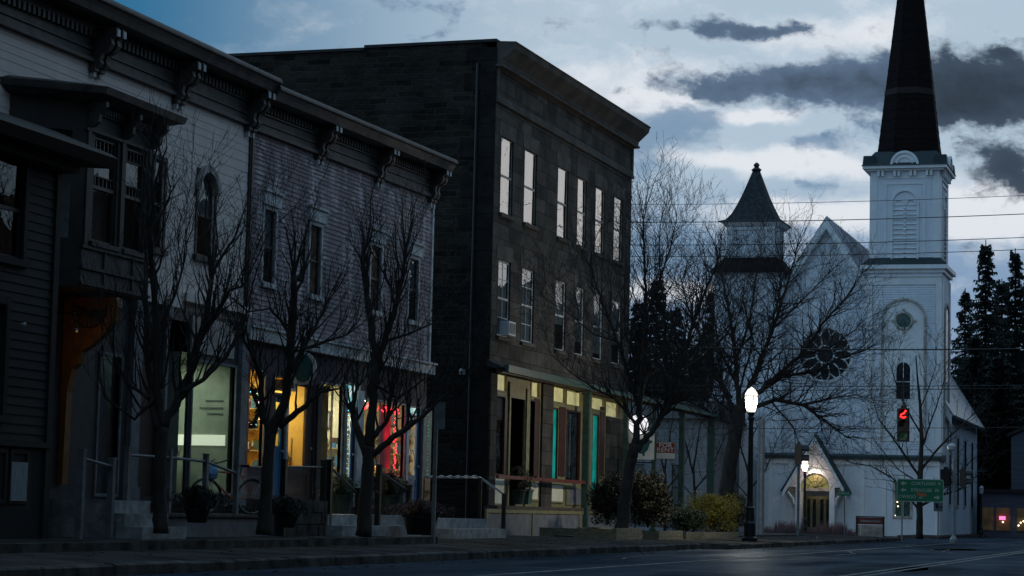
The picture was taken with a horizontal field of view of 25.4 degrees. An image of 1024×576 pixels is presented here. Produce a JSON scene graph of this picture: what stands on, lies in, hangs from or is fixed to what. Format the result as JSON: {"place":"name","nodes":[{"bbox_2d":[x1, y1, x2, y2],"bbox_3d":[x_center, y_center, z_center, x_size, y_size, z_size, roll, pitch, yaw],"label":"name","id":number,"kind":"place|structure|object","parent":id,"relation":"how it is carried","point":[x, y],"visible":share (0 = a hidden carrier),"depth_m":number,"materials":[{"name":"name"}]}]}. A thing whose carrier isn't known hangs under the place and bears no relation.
{"place":"outdoors","nodes":[
{"label":"outdoors","id":0,"kind":"place"},
{"bbox_2d":[0,535,609,542],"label":"terrace ground","id":1,"kind":"structure","parent":0,"point":[514,538],"depth_m":43.47,"materials":[{"name":"concrete"}]},
{"bbox_2d":[0,112,117,538],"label":"grey clapboard building","id":2,"kind":"structure","parent":1,"relation":"on","point":[37,162],"depth_m":35.73,"materials":[{"name":"paint"}]},
{"bbox_2d":[0,295,11,422],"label":"window","id":3,"kind":"structure","parent":2,"relation":"in","point":[7,301],"depth_m":34.93,"materials":[{"name":"glass"}]},
{"bbox_2d":[0,154,30,267],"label":"window","id":4,"kind":"structure","parent":2,"relation":"in","point":[22,262],"depth_m":35.51,"materials":[{"name":"grey paint"}]},
{"bbox_2d":[75,449,116,538],"bbox_3d":[-6.761,3.352,36.987,0.120,1.433,1.182,0,-6,17],"label":"stair railing","id":5,"kind":"object","parent":1,"relation":"on","point":[80,494],"visible":1,"depth_m":36.54,"materials":[{"name":"grey paint"}]},
{"bbox_2d":[48,499,186,538],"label":"concrete steps","id":6,"kind":"structure","parent":1,"relation":"on","point":[132,519],"depth_m":37.94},
{"bbox_2d":[0,0,282,513],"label":"pale shop building","id":7,"kind":"structure","parent":1,"relation":"on","point":[84,71],"depth_m":41.67,"materials":[{"name":"grey paint"}]},
{"bbox_2d":[0,75,187,299],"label":"bay window","id":8,"kind":"structure","parent":7,"relation":"in","point":[94,113],"depth_m":38.99,"materials":[{"name":"beige paint"}]},
{"bbox_2d":[93,351,123,496],"bbox_3d":[-7.352,2.479,41.319,0.090,2.613,0.935,0,-6,17],"label":"shop window","id":9,"kind":"structure","parent":7,"relation":"in","point":[95,494],"depth_m":41.33,"materials":[{"name":"grey paint"}]},
{"bbox_2d":[108,357,117,456],"bbox_3d":[-8.035,2.318,44.454,0.050,3.394,1.210,0,-6,17],"label":"door","id":10,"kind":"structure","parent":7,"relation":"in","point":[114,376],"depth_m":44.89,"materials":[{"name":"wood"}]},
{"bbox_2d":[137,325,153,495],"bbox_3d":[-6.960,2.288,42.846,0.040,3.224,0.935,0,-6,17],"label":"door","id":11,"kind":"structure","parent":7,"relation":"in","point":[146,424],"depth_m":42.92,"materials":[{"name":"brown paint"}]},
{"bbox_2d":[153,154,168,256],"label":"window","id":12,"kind":"structure","parent":7,"relation":"in","point":[157,248],"depth_m":43.55,"materials":[{"name":"beige paint"}]},
{"bbox_2d":[192,165,221,264],"bbox_3d":[-6.127,-1.478,45.413,0.190,1.946,1.127,0,-6,17],"label":"window","id":13,"kind":"structure","parent":7,"relation":"in","point":[196,256],"depth_m":45.59,"materials":[{"name":"glass"}]},
{"bbox_2d":[187,359,237,494],"bbox_3d":[-6.029,2.813,45.686,0.090,2.657,2.160,0,-6,17],"label":"shop window","id":14,"kind":"structure","parent":7,"relation":"in","point":[235,367],"depth_m":46.55,"materials":[{"name":"grey paint"}]},
{"bbox_2d":[122,446,240,514],"bbox_3d":[-5.944,3.722,41.236,0.110,1.558,4.758,0,-6,17],"label":"stair railing","id":15,"kind":"object","parent":1,"relation":"on","point":[205,461],"visible":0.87,"depth_m":40.64,"materials":[{"name":"metal"}]},
{"bbox_2d":[55,70,336,533],"bbox_3d":[-4.873,0.264,35.532,4.056,7.142,3.375,-2,-7,32],"label":"bare tree","id":16,"kind":"object","parent":1,"relation":"on","point":[161,418],"visible":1,"depth_m":35.74,"materials":[{"name":"brown plant"}]},
{"bbox_2d":[148,513,277,536],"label":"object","id":17,"kind":"object","parent":1,"relation":"on","point":[223,525],"visible":0.44,"depth_m":42.59,"materials":[{"name":"grey concrete"}]},
{"bbox_2d":[168,484,230,522],"bbox_3d":[-5.538,3.784,40.063,1.495,0.691,1.256,0,-6,17],"label":"potted plant","id":18,"kind":"object","parent":17,"relation":"on","point":[198,499],"visible":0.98,"depth_m":39.90,"materials":[{"name":"green plant"}]},
{"bbox_2d":[190,459,260,514],"bbox_3d":[-5.549,3.908,44.651,1.758,1.093,0.624,5,-7,-36],"label":"bicycle","id":19,"kind":"object","parent":17,"relation":"on","point":[217,485],"visible":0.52,"depth_m":44.77,"materials":[{"name":"black metal"}]},
{"bbox_2d":[0,537,437,552],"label":"stone edging","id":20,"kind":"object","parent":1,"relation":"on","point":[108,546],"visible":0.62,"depth_m":35.44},
{"bbox_2d":[246,499,327,535],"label":"stone block wall","id":21,"kind":"structure","parent":1,"relation":"on","point":[306,525],"depth_m":46.24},
{"bbox_2d":[256,494,321,527],"bbox_3d":[-4.224,4.246,43.389,1.353,0.647,1.299,0,-6,17],"label":"potted plant","id":22,"kind":"object","parent":1,"relation":"on","point":[289,513],"visible":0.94,"depth_m":43.28,"materials":[{"name":"green plant"}]},
{"bbox_2d":[185,156,397,534],"bbox_3d":[-3.665,0.983,39.466,3.716,6.599,2.389,4,-6,-24],"label":"bare tree","id":23,"kind":"object","parent":1,"relation":"on","point":[265,521],"visible":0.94,"depth_m":39.32,"materials":[{"name":"brown plant"}]},
{"bbox_2d":[278,459,327,535],"bbox_3d":[-4.218,4.234,46.068,0.130,1.558,2.276,0,-6,17],"label":"stair railing","id":24,"kind":"object","parent":1,"relation":"on","point":[284,478],"visible":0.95,"depth_m":45.58,"materials":[{"name":"black metal"}]},
{"bbox_2d":[238,85,457,514],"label":"clapboard shop building","id":25,"kind":"structure","parent":1,"relation":"on","point":[316,431],"depth_m":52.28,"materials":[{"name":"grey paint"}]},
{"bbox_2d":[259,187,285,289],"bbox_3d":[-5.165,-1.033,48.509,0.225,2.090,1.035,0,-6,17],"label":"window","id":26,"kind":"structure","parent":25,"relation":"in","point":[270,240],"depth_m":48.68,"materials":[{"name":"paint"}]},
{"bbox_2d":[273,397,283,495],"bbox_3d":[-5.047,3.405,48.984,0.125,2.117,0.494,0,-6,17],"label":"door","id":27,"kind":"structure","parent":25,"relation":"in","point":[277,454],"depth_m":49.03,"materials":[{"name":"blue paint"}]},
{"bbox_2d":[272,346,318,384],"bbox_3d":[-4.614,1.655,48.436,1.100,0.827,0.070,0,-6,17],"label":"oval hanging sign","id":28,"kind":"object","parent":25,"relation":"attached to","point":[301,376],"visible":0.44,"depth_m":48.33,"materials":[{"name":"paint"}]},
{"bbox_2d":[287,385,312,499],"bbox_3d":[-4.713,3.388,50.087,0.125,2.539,1.693,0,-6,17],"label":"door","id":29,"kind":"structure","parent":25,"relation":"in","point":[298,481],"depth_m":50.54,"materials":[{"name":"brown paint"}]},
{"bbox_2d":[305,204,329,301],"bbox_3d":[-4.406,-0.771,51.012,0.225,2.090,1.059,0,-6,17],"label":"window","id":30,"kind":"structure","parent":25,"relation":"in","point":[312,268],"depth_m":51.18,"materials":[{"name":"paint"}]},
{"bbox_2d":[320,381,343,476],"bbox_3d":[-4.156,3.234,51.870,0.090,2.129,1.431,0,-6,17],"label":"shop window","id":31,"kind":"structure","parent":25,"relation":"in","point":[332,392],"depth_m":52.38,"materials":[{"name":"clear glass"}]},
{"bbox_2d":[369,227,389,316],"bbox_3d":[-3.270,-0.379,54.760,0.225,2.090,1.136,0,-6,17],"label":"window","id":32,"kind":"structure","parent":25,"relation":"in","point":[372,272],"depth_m":54.97,"materials":[{"name":"glass"}]},
{"bbox_2d":[365,398,407,483],"bbox_3d":[-3.103,3.729,55.187,0.180,1.992,3.184,0,-6,17],"label":"shop window","id":33,"kind":"structure","parent":25,"relation":"in","point":[404,405],"depth_m":56.55,"materials":[{"name":"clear glass"}]},
{"bbox_2d":[408,413,418,504],"bbox_3d":[-2.518,4.331,57.324,0.125,2.360,0.975,0,-6,17],"label":"door","id":34,"kind":"structure","parent":25,"relation":"in","point":[413,478],"depth_m":57.55,"materials":[{"name":"blue paint"}]},
{"bbox_2d":[406,240,425,326],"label":"window","id":35,"kind":"structure","parent":25,"relation":"in","point":[418,255],"depth_m":57.57,"materials":[{"name":"glass"}]},
{"bbox_2d":[316,514,420,536],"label":"concrete steps","id":36,"kind":"structure","parent":1,"relation":"on","point":[346,525],"depth_m":48.62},
{"bbox_2d":[326,459,359,524],"bbox_3d":[-3.556,4.436,48.081,0.130,1.579,1.854,0,-6,17],"label":"stair railing","id":37,"kind":"object","parent":36,"relation":"on","point":[331,470],"visible":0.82,"depth_m":47.27,"materials":[{"name":"black metal"}]},
{"bbox_2d":[312,473,378,513],"bbox_3d":[-3.593,4.447,49.425,1.488,0.898,1.430,0,-6,17],"label":"potted plant","id":38,"kind":"object","parent":36,"relation":"on","point":[342,497],"visible":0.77,"depth_m":49.34,"materials":[{"name":"green plant"}]},
{"bbox_2d":[374,464,412,525],"bbox_3d":[-2.634,4.722,50.604,0.130,1.542,2.132,0,-6,17],"label":"stair railing","id":39,"kind":"object","parent":36,"relation":"on","point":[378,488],"visible":0.82,"depth_m":49.65,"materials":[{"name":"black metal"}]},
{"bbox_2d":[321,150,504,537],"bbox_3d":[-1.887,1.048,44.491,3.400,7.659,2.228,0,-6,17],"label":"bare tree","id":40,"kind":"object","parent":1,"relation":"on","point":[368,449],"visible":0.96,"depth_m":44.47,"materials":[{"name":"brown plant"}]},
{"bbox_2d":[381,498,462,534],"bbox_3d":[-2.076,4.997,49.880,2.121,0.817,2.000,0,-6,17],"label":"potted plant","id":41,"kind":"object","parent":1,"relation":"on","point":[417,519],"visible":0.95,"depth_m":49.70,"materials":[{"name":"green plant"}]},
{"bbox_2d":[392,518,505,538],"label":"concrete steps","id":42,"kind":"structure","parent":1,"relation":"on","point":[455,528],"depth_m":54.68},
{"bbox_2d":[426,477,505,528],"bbox_3d":[-1.010,5.449,56.478,0.960,1.590,4.300,0,-6,17],"label":"iron handrail","id":43,"kind":"object","parent":1,"relation":"on","point":[503,516],"visible":0.82,"depth_m":57.88,"materials":[{"name":"metal"}]},
{"bbox_2d":[229,38,718,535],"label":"stone commercial building","id":44,"kind":"structure","parent":1,"relation":"on","point":[527,138],"depth_m":66.08,"materials":[{"name":"stone"}]},
{"bbox_2d":[495,394,505,474],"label":"shop window","id":45,"kind":"structure","parent":44,"relation":"in","point":[504,397],"depth_m":64.77,"materials":[{"name":"red paint"}]},
{"bbox_2d":[496,259,512,342],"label":"window","id":46,"kind":"structure","parent":44,"relation":"in","point":[503,279],"depth_m":64.98,"materials":[{"name":"glass"}]},
{"bbox_2d":[499,136,515,221],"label":"window","id":47,"kind":"structure","parent":44,"relation":"in","point":[501,214],"depth_m":65.66,"materials":[{"name":"glass"}]},
{"bbox_2d":[509,465,542,503],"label":"potted plant","id":48,"kind":"object","parent":44,"relation":"on","point":[517,492],"visible":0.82,"depth_m":65.30,"materials":[{"name":"green plant"}]},
{"bbox_2d":[520,268,535,347],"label":"window","id":49,"kind":"structure","parent":44,"relation":"in","point":[526,326],"depth_m":67.37,"materials":[{"name":"glass"}]},
{"bbox_2d":[522,149,538,230],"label":"window","id":50,"kind":"structure","parent":44,"relation":"in","point":[525,224],"depth_m":67.76,"materials":[{"name":"glass"}]},
{"bbox_2d":[552,408,558,478],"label":"shop window","id":51,"kind":"structure","parent":44,"relation":"in","point":[556,410],"depth_m":70.03,"materials":[{"name":"glass"}]},
{"bbox_2d":[553,281,567,355],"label":"window","id":52,"kind":"structure","parent":44,"relation":"in","point":[560,317],"depth_m":70.86,"materials":[{"name":"glass"}]},
{"bbox_2d":[556,167,570,243],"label":"window","id":53,"kind":"structure","parent":44,"relation":"in","point":[561,193],"depth_m":71.15,"materials":[{"name":"glass"}]},
{"bbox_2d":[565,409,580,480],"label":"shop window","id":54,"kind":"structure","parent":44,"relation":"in","point":[579,413],"depth_m":72.58,"materials":[{"name":"red paint"}]},
{"bbox_2d":[574,286,586,359],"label":"window","id":55,"kind":"structure","parent":44,"relation":"in","point":[584,357],"depth_m":73.02,"materials":[{"name":"glass"}]},
{"bbox_2d":[591,414,599,490],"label":"shop window","id":56,"kind":"structure","parent":44,"relation":"in","point":[595,432],"depth_m":74.71,"materials":[{"name":"glass"}]},
{"bbox_2d":[592,294,604,364],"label":"window","id":57,"kind":"structure","parent":44,"relation":"in","point":[595,305],"depth_m":75.17,"materials":[{"name":"glass"}]},
{"bbox_2d":[613,195,624,266],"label":"window","id":58,"kind":"structure","parent":44,"relation":"in","point":[615,231],"depth_m":77.96,"materials":[{"name":"glass"}]},
{"bbox_2d":[629,431,654,462],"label":"bathtub sign","id":59,"kind":"object","parent":44,"relation":"attached to","point":[646,452],"visible":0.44,"depth_m":77.94,"materials":[{"name":"white paint"}]},
{"bbox_2d":[656,442,675,458],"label":"for rent sign","id":60,"kind":"object","parent":44,"relation":"attached to","point":[665,450],"visible":0.97,"depth_m":81.62,"materials":[{"name":"plastic"}]},
{"bbox_2d":[612,344,1023,349],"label":"overhead wire","id":61,"kind":"object","parent":44,"relation":"attached to","point":[846,349],"visible":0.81,"depth_m":74.17,"materials":[{"name":"black metal"}]},
{"bbox_2d":[373,470,415,513],"bbox_3d":[-2.825,4.688,52.457,1.231,1.011,1.386,2,-6,-4],"label":"potted plant","id":62,"kind":"object","parent":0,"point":[391,496],"visible":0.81,"depth_m":52.37,"materials":[{"name":"green plant"}]},
{"bbox_2d":[0,533,895,566],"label":"pavement","id":63,"kind":"structure","parent":0,"point":[44,559],"depth_m":37.44,"materials":[{"name":"concrete"}]},
{"bbox_2d":[431,400,444,543],"bbox_3d":[-1.502,3.775,46.483,0.235,2.980,0.085,0,-6,17],"label":"sign post","id":64,"kind":"object","parent":63,"relation":"on","point":[439,415],"visible":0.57,"depth_m":46.52,"materials":[{"name":"metal"}]},
{"bbox_2d":[539,527,612,535],"bbox_3d":[1.879,7.074,65.477,1.200,0.400,3.719,0,-6,17],"label":"planter box","id":65,"kind":"object","parent":63,"relation":"on","point":[543,531],"visible":0.26,"depth_m":63.78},
{"bbox_2d":[573,528,642,539],"bbox_3d":[2.630,6.751,62.093,1.200,0.420,2.997,0,-6,17],"label":"planter box","id":66,"kind":"object","parent":63,"relation":"on","point":[623,533],"visible":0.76,"depth_m":60.77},
{"bbox_2d":[495,132,778,527],"bbox_3d":[3.793,1.139,63.053,7.648,11.225,5.917,-3,-7,37],"label":"bare tree","id":67,"kind":"object","parent":66,"relation":"in","point":[636,444],"visible":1,"depth_m":62.61,"materials":[{"name":"brown plant"}]},
{"bbox_2d":[642,531,682,539],"bbox_3d":[3.978,7.117,65.161,1.200,0.350,3.118,0,-6,17],"label":"planter box","id":68,"kind":"object","parent":63,"relation":"on","point":[665,535],"visible":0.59,"depth_m":64.08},
{"bbox_2d":[683,532,738,538],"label":"planter box","id":69,"kind":"object","parent":63,"relation":"on","point":[700,535],"visible":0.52,"depth_m":70.02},
{"bbox_2d":[666,505,709,531],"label":"shrub","id":70,"kind":"object","parent":69,"relation":"in","point":[687,518],"visible":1,"depth_m":68.87,"materials":[{"name":"green plant"}]},
{"bbox_2d":[742,395,758,541],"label":"street lamp","id":71,"kind":"object","parent":63,"relation":"on","point":[749,528],"visible":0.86,"depth_m":67.87,"materials":[{"name":"black metal"}]},
{"bbox_2d":[114,0,1023,375],"label":"sky","id":72,"kind":"structure","parent":0,"point":[795,89],"materials":[{"name":"blue"}]},
{"bbox_2d":[122,537,1023,575],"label":"road","id":73,"kind":"structure","parent":0,"point":[884,553],"depth_m":42.09,"materials":[{"name":"asphalt"}]},
{"bbox_2d":[0,538,900,575],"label":"kerb","id":74,"kind":"structure","parent":73,"relation":"on","point":[136,568],"depth_m":35.51,"materials":[{"name":"concrete"}]},
{"bbox_2d":[32,535,885,575],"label":"fallen leaves","id":75,"kind":"object","parent":73,"relation":"on","point":[641,552],"visible":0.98,"depth_m":43.21,"materials":[{"name":"brown plant"}]},
{"bbox_2d":[478,541,1023,575],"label":"road markings","id":76,"kind":"object","parent":73,"relation":"on","point":[816,552],"visible":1,"depth_m":44.45,"materials":[{"name":"paint"}]},
{"bbox_2d":[755,520,857,535],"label":"dry garden plants","id":77,"kind":"object","parent":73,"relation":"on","point":[830,529],"visible":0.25,"depth_m":109.05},
{"bbox_2d":[680,544,994,573],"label":"road patches","id":78,"kind":"object","parent":73,"relation":"on","point":[854,569],"visible":0.97,"depth_m":48.12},
{"bbox_2d":[817,323,1015,538],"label":"bare tree","id":79,"kind":"object","parent":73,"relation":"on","point":[919,510],"visible":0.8,"depth_m":98.75,"materials":[{"name":"brown plant"}]},
{"bbox_2d":[897,479,943,541],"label":"destination sign","id":80,"kind":"object","parent":73,"relation":"on","point":[920,490],"visible":1,"depth_m":93.66,"materials":[{"name":"green metal"}]},
{"bbox_2d":[947,443,956,541],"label":"signal pole","id":81,"kind":"object","parent":73,"relation":"on","point":[951,447],"visible":0.87,"depth_m":95.61,"materials":[{"name":"metal"}]},
{"bbox_2d":[554,532,800,536],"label":"planting bed ground","id":82,"kind":"structure","parent":0,"point":[740,533],"depth_m":84.82,"materials":[{"name":"soil"}]},
{"bbox_2d":[586,471,622,525],"bbox_3d":[2.779,6.026,65.242,1.253,1.634,1.220,0,-6,17],"label":"shrub","id":83,"kind":"object","parent":82,"relation":"on","point":[604,498],"visible":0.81,"depth_m":64.99,"materials":[{"name":"green plant"}]},
{"bbox_2d":[630,468,676,527],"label":"shrub","id":84,"kind":"object","parent":82,"relation":"on","point":[650,499],"visible":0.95,"depth_m":68.07,"materials":[{"name":"green plant"}]},
{"bbox_2d":[679,491,741,531],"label":"shrub","id":85,"kind":"object","parent":82,"relation":"on","point":[716,508],"visible":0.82,"depth_m":75.54,"materials":[{"name":"yellow plant"}]},
{"bbox_2d":[725,488,746,527],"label":"shrub","id":86,"kind":"object","parent":82,"relation":"on","point":[741,517],"visible":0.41,"depth_m":82.63,"materials":[{"name":"green plant"}]},
{"bbox_2d":[613,384,1023,386],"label":"overhead wire","id":87,"kind":"object","parent":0,"point":[858,386],"visible":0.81,"depth_m":74.06,"materials":[{"name":"black metal"}]},
{"bbox_2d":[897,378,909,441],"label":"traffic signal","id":88,"kind":"object","parent":87,"relation":"hanging from","point":[903,423],"visible":1,"depth_m":73.84,"materials":[{"name":"black metal"}]},
{"label":"ground","id":89,"kind":"structure","parent":0,"visible":0},
{"bbox_2d":[638,367,722,530],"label":"bare sapling","id":90,"kind":"object","parent":89,"relation":"on","point":[663,466],"visible":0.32,"depth_m":99.85,"materials":[{"name":"brown plant"}]},
{"bbox_2d":[657,379,743,531],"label":"bare sapling","id":91,"kind":"object","parent":89,"relation":"on","point":[693,472],"visible":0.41,"depth_m":99.64,"materials":[{"name":"brown plant"}]},
{"bbox_2d":[707,378,802,495],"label":"bare sapling","id":92,"kind":"object","parent":89,"relation":"on","point":[742,453],"visible":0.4,"depth_m":99.72,"materials":[{"name":"brown plant"}]},
{"bbox_2d":[756,419,764,535],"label":"utility pole","id":93,"kind":"object","parent":89,"relation":"on","point":[760,485],"visible":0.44,"depth_m":83.63,"materials":[{"name":"metal"}]},
{"bbox_2d":[628,188,929,531],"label":"bare tree","id":94,"kind":"object","parent":89,"relation":"on","point":[729,467],"visible":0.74,"depth_m":92.05,"materials":[{"name":"brown plant"}]},
{"bbox_2d":[631,214,1020,222],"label":"overhead wire","id":95,"kind":"object","parent":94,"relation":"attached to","point":[846,219],"visible":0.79,"depth_m":92.73,"materials":[{"name":"black metal"}]},
{"bbox_2d":[953,334,1015,496],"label":"conifer","id":96,"kind":"object","parent":89,"relation":"on","point":[979,359],"visible":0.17,"depth_m":147.93,"materials":[{"name":"green plant"}]},
{"bbox_2d":[954,240,1023,478],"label":"conifer","id":97,"kind":"object","parent":89,"relation":"on","point":[984,305],"visible":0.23,"depth_m":150.45,"materials":[{"name":"green plant"}]},
{"bbox_2d":[969,356,1023,521],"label":"conifer","id":98,"kind":"object","parent":89,"relation":"on","point":[1001,372],"visible":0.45,"depth_m":145.55,"materials":[{"name":"green plant"}]},
{"bbox_2d":[977,489,1023,537],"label":"corner shop","id":99,"kind":"structure","parent":89,"relation":"on","point":[1008,504],"depth_m":135.57,"materials":[{"name":"blue"}]},
{"bbox_2d":[996,508,1009,530],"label":"shop window","id":100,"kind":"structure","parent":99,"relation":"in","point":[1005,526],"depth_m":135.52,"materials":[{"name":"brown"}]},
{"bbox_2d":[982,248,1023,423],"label":"conifer","id":101,"kind":"object","parent":89,"relation":"on","point":[1017,292],"visible":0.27,"depth_m":152.40,"materials":[{"name":"green plant"}]},
{"bbox_2d":[987,279,1022,392],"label":"conifer","id":102,"kind":"object","parent":89,"relation":"on","point":[1003,290],"visible":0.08,"depth_m":162.56,"materials":[{"name":"green plant"}]},
{"bbox_2d":[1008,427,1023,489],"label":"blue grey building","id":103,"kind":"structure","parent":89,"relation":"on","point":[1017,458],"depth_m":140.91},
{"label":"church lawn","id":104,"kind":"structure","parent":0,"visible":0},
{"bbox_2d":[628,299,661,396],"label":"conifer","id":105,"kind":"object","parent":104,"relation":"on","point":[635,321],"visible":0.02,"depth_m":138.29,"materials":[{"name":"green plant"}]},
{"bbox_2d":[634,277,689,484],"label":"conifer","id":106,"kind":"object","parent":104,"relation":"on","point":[657,305],"visible":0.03,"depth_m":142.22,"materials":[{"name":"green plant"}]},
{"bbox_2d":[629,401,746,531],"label":"clapboard house","id":107,"kind":"structure","parent":104,"relation":"on","point":[688,480],"depth_m":117.56,"materials":[{"name":"grey paint"}]},
{"bbox_2d":[709,0,984,535],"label":"church","id":108,"kind":"structure","parent":104,"relation":"on","point":[906,163],"depth_m":123.78,"materials":[{"name":"white paint"}]},
{"bbox_2d":[806,496,828,530],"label":"double door","id":109,"kind":"structure","parent":108,"relation":"in","point":[819,512],"depth_m":121.81,"materials":[{"name":"brown paint"}]},
{"bbox_2d":[796,325,853,383],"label":"rose window","id":110,"kind":"structure","parent":108,"relation":"in","point":[815,328],"depth_m":125.49,"materials":[{"name":"black glass"}]},
{"bbox_2d":[893,482,911,518],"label":"vestibule window","id":111,"kind":"structure","parent":108,"relation":"in","point":[907,506],"depth_m":120.54,"materials":[{"name":"green glass"}]},
{"bbox_2d":[856,516,884,536],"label":"church notice board","id":112,"kind":"object","parent":104,"relation":"on","point":[877,529],"visible":0.94,"depth_m":112.45,"materials":[{"name":"black metal"}]},
{"bbox_2d":[951,288,988,392],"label":"conifer","id":113,"kind":"object","parent":104,"relation":"on","point":[960,316],"visible":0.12,"depth_m":158.46,"materials":[{"name":"green plant"}]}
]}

